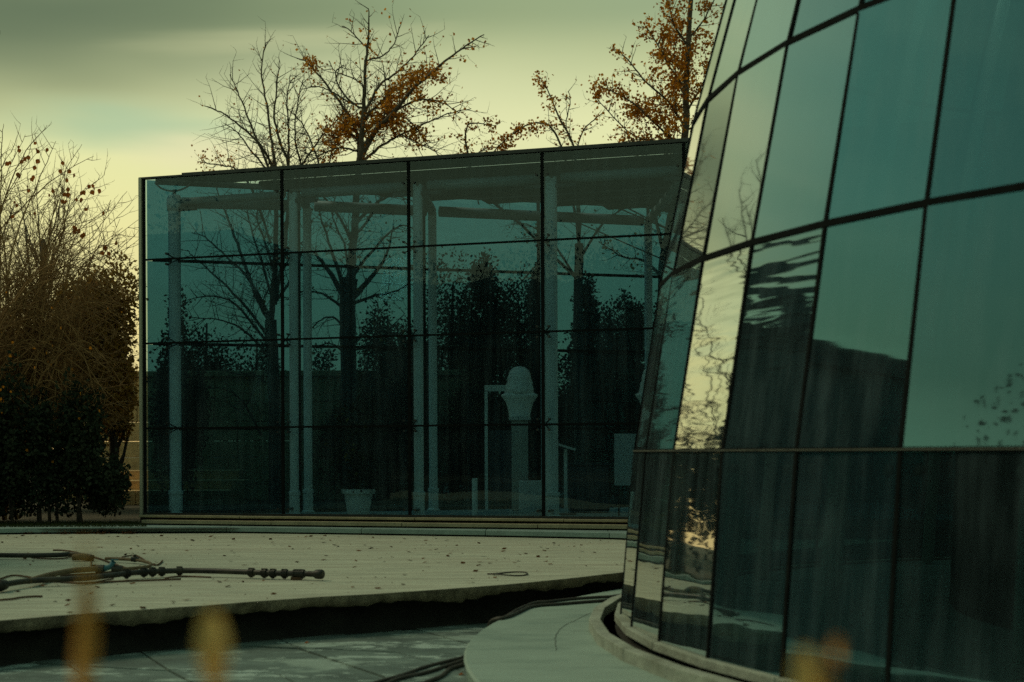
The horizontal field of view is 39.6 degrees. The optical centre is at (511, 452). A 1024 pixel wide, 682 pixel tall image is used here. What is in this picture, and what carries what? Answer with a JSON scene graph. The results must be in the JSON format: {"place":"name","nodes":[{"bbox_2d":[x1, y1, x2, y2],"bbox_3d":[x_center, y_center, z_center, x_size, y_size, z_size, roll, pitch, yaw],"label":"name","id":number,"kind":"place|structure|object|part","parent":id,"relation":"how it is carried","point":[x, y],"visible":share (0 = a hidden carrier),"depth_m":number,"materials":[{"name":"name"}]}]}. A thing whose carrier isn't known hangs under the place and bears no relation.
{"place":"outdoors","nodes":[
{"label":"outdoors","id":0,"kind":"place"},
{"bbox_2d":[0,621,496,681],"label":"basin floor","id":1,"kind":"structure","parent":0,"point":[368,657],"depth_m":10.26,"materials":[{"name":"grey concrete"}]},
{"bbox_2d":[373,655,463,681],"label":"cable","id":2,"kind":"object","parent":1,"relation":"on","point":[423,667],"visible":0.81,"depth_m":9.82,"materials":[{"name":"black rubber"}]},
{"bbox_2d":[387,658,463,681],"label":"cable","id":3,"kind":"object","parent":1,"relation":"on","point":[412,675],"visible":0.77,"depth_m":9.60,"materials":[{"name":"black rubber"}]},
{"bbox_2d":[422,662,464,681],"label":"cable","id":4,"kind":"object","parent":1,"relation":"on","point":[446,672],"visible":0.81,"depth_m":9.56,"materials":[{"name":"black rubber"}]},
{"bbox_2d":[0,544,951,665],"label":"platform foundation","id":5,"kind":"object","parent":1,"relation":"on","point":[18,647],"visible":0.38,"depth_m":11.71,"materials":[{"name":"black concrete"}]},
{"bbox_2d":[0,533,951,619],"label":"platform slab","id":6,"kind":"structure","parent":5,"relation":"on","point":[399,569],"depth_m":15.17,"materials":[{"name":"concrete"}]},
{"bbox_2d":[0,595,42,600],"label":"thin tube","id":7,"kind":"object","parent":6,"relation":"on","point":[20,597],"visible":1,"depth_m":11.53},
{"bbox_2d":[0,552,94,560],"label":"irrigation pipe","id":8,"kind":"object","parent":6,"relation":"on","point":[76,555],"visible":0.84,"depth_m":15.79,"materials":[{"name":"black plastic"}]},
{"bbox_2d":[32,557,69,558],"bbox_3d":[-5.093,1.182,16.009,0.518,0.014,0.337,0,0,-41],"label":"thin tube","id":9,"kind":"object","parent":6,"relation":"on","point":[51,558],"visible":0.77,"depth_m":15.86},
{"bbox_2d":[29,559,122,583],"bbox_3d":[-4.161,1.102,13.214,0.353,0.129,1.451,0,0,18],"label":"irrigation pipe","id":10,"kind":"object","parent":6,"relation":"on","point":[112,566],"visible":0.8,"depth_m":13.72,"materials":[{"name":"black plastic"}]},
{"bbox_2d":[24,529,136,533],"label":"weeds","id":11,"kind":"object","parent":6,"relation":"on","point":[102,532],"visible":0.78,"depth_m":20.87,"materials":[{"name":"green plant"}]},
{"bbox_2d":[61,571,110,575],"bbox_3d":[-4.086,1.175,13.789,0.076,0.020,0.622,0,0,41],"label":"thin tube","id":12,"kind":"object","parent":6,"relation":"on","point":[81,573],"visible":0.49,"depth_m":13.70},
{"bbox_2d":[0,574,180,583],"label":"thin tube","id":13,"kind":"object","parent":6,"relation":"on","point":[101,581],"visible":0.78,"depth_m":13.02,"materials":[{"name":"black rubber"}]},
{"bbox_2d":[53,549,137,569],"bbox_3d":[-4.590,1.177,15.707,0.151,0.020,3.563,0,0,-30],"label":"thin tube","id":14,"kind":"object","parent":6,"relation":"on","point":[75,551],"visible":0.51,"depth_m":16.81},
{"bbox_2d":[105,554,152,569],"bbox_3d":[-3.952,1.127,14.718,0.424,0.080,1.647,0,0,-19],"label":"irrigation pipe","id":15,"kind":"object","parent":6,"relation":"on","point":[134,558],"visible":0.84,"depth_m":15.08,"materials":[{"name":"black plastic"}]},
{"bbox_2d":[136,555,162,565],"bbox_3d":[-3.936,1.175,15.565,0.194,0.018,1.537,0,0,-21],"label":"thin tube","id":16,"kind":"object","parent":6,"relation":"on","point":[152,563],"visible":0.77,"depth_m":15.16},
{"bbox_2d":[0,566,324,591],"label":"irrigation pipe","id":17,"kind":"object","parent":6,"relation":"on","point":[298,574],"visible":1,"depth_m":13.15,"materials":[{"name":"black plastic"}]},
{"bbox_2d":[164,575,210,578],"bbox_3d":[-3.048,1.172,13.400,0.428,0.016,0.185,0,0,-9],"label":"thin tube","id":18,"kind":"object","parent":6,"relation":"on","point":[187,576],"visible":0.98,"depth_m":13.41,"materials":[{"name":"brown plastic"}]},
{"bbox_2d":[1,535,623,612],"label":"leaf litter","id":19,"kind":"object","parent":6,"relation":"on","point":[295,561],"visible":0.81,"depth_m":15.93,"materials":[{"name":"brown plant"}]},
{"bbox_2d":[0,515,824,539],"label":"steps","id":20,"kind":"structure","parent":6,"relation":"on","point":[541,528],"depth_m":20.40,"materials":[{"name":"grey stone"}]},
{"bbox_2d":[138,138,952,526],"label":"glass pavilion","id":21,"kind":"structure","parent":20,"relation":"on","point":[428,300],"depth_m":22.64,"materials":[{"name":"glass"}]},
{"bbox_2d":[316,395,395,513],"bbox_3d":[-2.303,0.043,21.322,1.302,1.809,1.159,0,0,0],"label":"potted plant","id":22,"kind":"object","parent":21,"relation":"on","point":[358,499],"visible":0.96,"depth_m":21.22,"materials":[{"name":"green plant"}]},
{"bbox_2d":[472,478,477,514],"bbox_3d":[-0.547,0.660,20.900,0.160,0.560,0.160,0,0,0],"label":"barrier post","id":23,"kind":"object","parent":21,"relation":"on","point":[474,497],"visible":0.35,"depth_m":20.86,"materials":[{"name":"white paint"}]},
{"bbox_2d":[484,385,511,510],"bbox_3d":[-0.145,-0.075,23.010,0.592,2.028,0.080,0,0,0],"label":"exhibition stand","id":24,"kind":"object","parent":21,"relation":"on","point":[500,453],"visible":0.57,"depth_m":23.03,"materials":[{"name":"white paint"}]},
{"bbox_2d":[509,417,530,515],"bbox_3d":[0.116,0.214,20.900,0.320,1.448,0.320,0,0,0],"label":"pedestal","id":25,"kind":"object","parent":21,"relation":"on","point":[519,435],"visible":0.66,"depth_m":20.78,"materials":[{"name":"grey stone"}]},
{"bbox_2d":[501,366,537,417],"bbox_3d":[0.111,-0.890,20.913,0.544,0.755,0.397,0,0,0],"label":"stone bust","id":26,"kind":"object","parent":25,"relation":"on","point":[519,396],"visible":0.99,"depth_m":20.79,"materials":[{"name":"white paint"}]},
{"bbox_2d":[519,480,541,515],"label":"display plinth","id":27,"kind":"structure","parent":21,"relation":"on","point":[530,497],"depth_m":20.37,"materials":[{"name":"metal"}]},
{"bbox_2d":[558,444,575,514],"bbox_3d":[0.823,0.400,21.300,0.260,1.068,0.300,0,0,0],"label":"lectern","id":28,"kind":"object","parent":21,"relation":"on","point":[565,480],"visible":0.86,"depth_m":21.27,"materials":[{"name":"white paint"}]},
{"bbox_2d":[567,463,610,511],"bbox_3d":[1.198,0.539,22.200,0.660,0.748,0.440,0,0,0],"label":"cabinet","id":29,"kind":"object","parent":21,"relation":"on","point":[588,486],"visible":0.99,"depth_m":21.99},
{"bbox_3d":[1.046,0.553,21.992,0.290,0.660,0.012,0,0,0],"label":"door","id":30,"kind":"part","parent":29,"relation":"part of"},
{"bbox_3d":[1.350,0.552,21.992,0.290,0.660,0.012,0,0,0],"label":"door","id":31,"kind":"part","parent":29,"relation":"part of","materials":[{"name":"black glass"}]},
{"bbox_2d":[614,434,635,515],"bbox_3d":[1.690,0.327,20.915,0.371,1.207,0.059,0,0,0],"label":"display board","id":32,"kind":"object","parent":21,"relation":"on","point":[623,450],"visible":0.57,"depth_m":20.89,"materials":[{"name":"metal"}]},
{"bbox_2d":[487,571,527,575],"bbox_3d":[-0.017,1.158,13.580,0.346,0.026,0.348,0,0,-39],"label":"hose ring","id":33,"kind":"object","parent":6,"relation":"on","point":[501,573],"visible":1,"depth_m":13.61,"materials":[{"name":"black rubber"}]},
{"bbox_2d":[0,538,951,632],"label":"platform edge","id":34,"kind":"object","parent":5,"relation":"on","point":[165,615],"visible":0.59,"depth_m":11.69,"materials":[{"name":"grey concrete"}]},
{"bbox_2d":[464,589,671,681],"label":"round apron","id":35,"kind":"object","parent":1,"relation":"on","point":[520,647],"visible":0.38,"depth_m":9.38,"materials":[{"name":"concrete"}]},
{"bbox_2d":[491,598,608,623],"bbox_3d":[0.463,1.378,12.177,0.349,0.180,2.155,0,0,39],"label":"cable","id":36,"kind":"object","parent":35,"relation":"on","point":[551,604],"visible":0.69,"depth_m":12.19,"materials":[{"name":"black rubber"}]},
{"bbox_2d":[487,594,619,626],"bbox_3d":[0.431,1.379,12.351,0.427,0.178,2.535,0,0,34],"label":"cable","id":37,"kind":"object","parent":35,"relation":"on","point":[548,601],"visible":0.76,"depth_m":12.47,"materials":[{"name":"black rubber"}]},
{"bbox_2d":[0,0,724,441],"label":"sky","id":38,"kind":"structure","parent":0,"point":[119,78],"materials":[{"name":"beige"}]},
{"bbox_2d":[0,452,955,528],"bbox_3d":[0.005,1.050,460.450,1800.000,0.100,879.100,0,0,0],"label":"garden ground","id":39,"kind":"structure","parent":0,"point":[911,490],"depth_m":36.60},
{"bbox_2d":[1,192,32,259],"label":"bare tree","id":40,"kind":"object","parent":39,"relation":"on","point":[12,222],"visible":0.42,"depth_m":38.77,"materials":[{"name":"brown plant"}]},
{"bbox_2d":[1,308,63,504],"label":"bronzed conifer","id":41,"kind":"object","parent":39,"relation":"on","point":[30,394],"visible":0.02,"depth_m":27.36,"materials":[{"name":"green plant"}]},
{"bbox_2d":[1,177,94,492],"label":"bare tree","id":42,"kind":"object","parent":39,"relation":"on","point":[26,232],"visible":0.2,"depth_m":35.95,"materials":[{"name":"brown plant"}]},
{"bbox_2d":[0,350,131,522],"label":"evergreen hedge","id":43,"kind":"object","parent":39,"relation":"on","point":[77,468],"visible":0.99,"depth_m":22.26,"materials":[{"name":"green plant"}]},
{"bbox_2d":[0,520,146,526],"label":"grass","id":44,"kind":"structure","parent":39,"relation":"on","point":[130,523],"depth_m":21.68,"materials":[{"name":"brown plant"}]},
{"bbox_2d":[0,114,147,519],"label":"bare shrub","id":45,"kind":"object","parent":39,"relation":"on","point":[36,354],"visible":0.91,"depth_m":23.16,"materials":[{"name":"brown plant"}]},
{"bbox_2d":[51,250,146,509],"bbox_3d":[-7.936,-1.389,26.825,1.973,4.950,1.951,0,0,0],"label":"bronzed conifer","id":46,"kind":"object","parent":39,"relation":"on","point":[118,395],"visible":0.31,"depth_m":26.82,"materials":[{"name":"brown plant"}]},
{"bbox_2d":[57,371,147,500],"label":"stone wall","id":47,"kind":"structure","parent":39,"relation":"on","point":[132,449],"depth_m":33.31,"materials":[{"name":"beige stone"}]},
{"bbox_2d":[100,360,138,505],"bbox_3d":[-8.128,-0.465,29.022,1.026,3.104,1.208,0,0,0],"label":"bronzed conifer","id":48,"kind":"object","parent":39,"relation":"on","point":[114,441],"visible":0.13,"depth_m":29.01,"materials":[{"name":"brown plant"}]},
{"bbox_2d":[121,470,147,504],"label":"stone steps","id":49,"kind":"structure","parent":39,"relation":"on","point":[134,492],"depth_m":30.95,"materials":[{"name":"beige stone"}]},
{"bbox_2d":[189,18,351,183],"bbox_3d":[-5.120,-4.103,29.546,4.148,10.358,3.208,0,0,0],"label":"bare tree","id":50,"kind":"object","parent":39,"relation":"on","point":[271,162],"visible":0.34,"depth_m":29.52,"materials":[{"name":"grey plant"}]},
{"bbox_2d":[277,1,492,174],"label":"ginkgo tree","id":51,"kind":"object","parent":39,"relation":"on","point":[389,108],"visible":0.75,"depth_m":28.43,"materials":[{"name":"brown plant"}]},
{"bbox_2d":[451,70,607,160],"bbox_3d":[0.652,-3.491,28.878,4.017,9.083,2.304,0,0,0],"label":"ginkgo tree","id":52,"kind":"object","parent":39,"relation":"on","point":[517,129],"visible":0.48,"depth_m":29.34,"materials":[{"name":"brown plant"}]},
{"bbox_2d":[574,0,723,155],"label":"ginkgo tree","id":53,"kind":"object","parent":39,"relation":"on","point":[683,84],"visible":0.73,"depth_m":27.89,"materials":[{"name":"brown plant"}]},
{"bbox_2d":[635,369,645,403],"bbox_3d":[2.082,-0.898,20.913,0.544,0.755,0.397,0,0,0],"label":"stone bust","id":54,"kind":"object","parent":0,"point":[638,396],"visible":0.12,"depth_m":20.85,"materials":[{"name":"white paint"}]},
{"bbox_2d":[589,0,1023,681],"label":"glass tower","id":55,"kind":"structure","parent":0,"point":[843,274],"depth_m":8.07,"materials":[{"name":"teal glass"}]},
{"bbox_2d":[845,526,952,535],"bbox_3d":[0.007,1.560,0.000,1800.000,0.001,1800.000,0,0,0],"label":"ground","id":56,"kind":"structure","parent":0,"point":[886,531],"depth_m":27.54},
{"bbox_3d":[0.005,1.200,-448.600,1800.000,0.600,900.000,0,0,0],"label":"planting bed","id":57,"kind":"structure","parent":0,"visible":0},
{"bbox_2d":[73,539,96,681],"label":"foreground plant","id":58,"kind":"object","parent":57,"relation":"on","point":[84,655],"visible":1,"depth_m":1.25,"materials":[{"name":"plant"}]},
{"bbox_2d":[196,611,228,681],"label":"foreground plant","id":59,"kind":"object","parent":57,"relation":"on","point":[212,644],"visible":1,"depth_m":1.25,"materials":[{"name":"yellow plant"}]},
{"bbox_2d":[791,639,841,681],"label":"foreground plant","id":60,"kind":"object","parent":57,"relation":"on","point":[804,669],"visible":1,"depth_m":1.15,"materials":[{"name":"yellow plant"}]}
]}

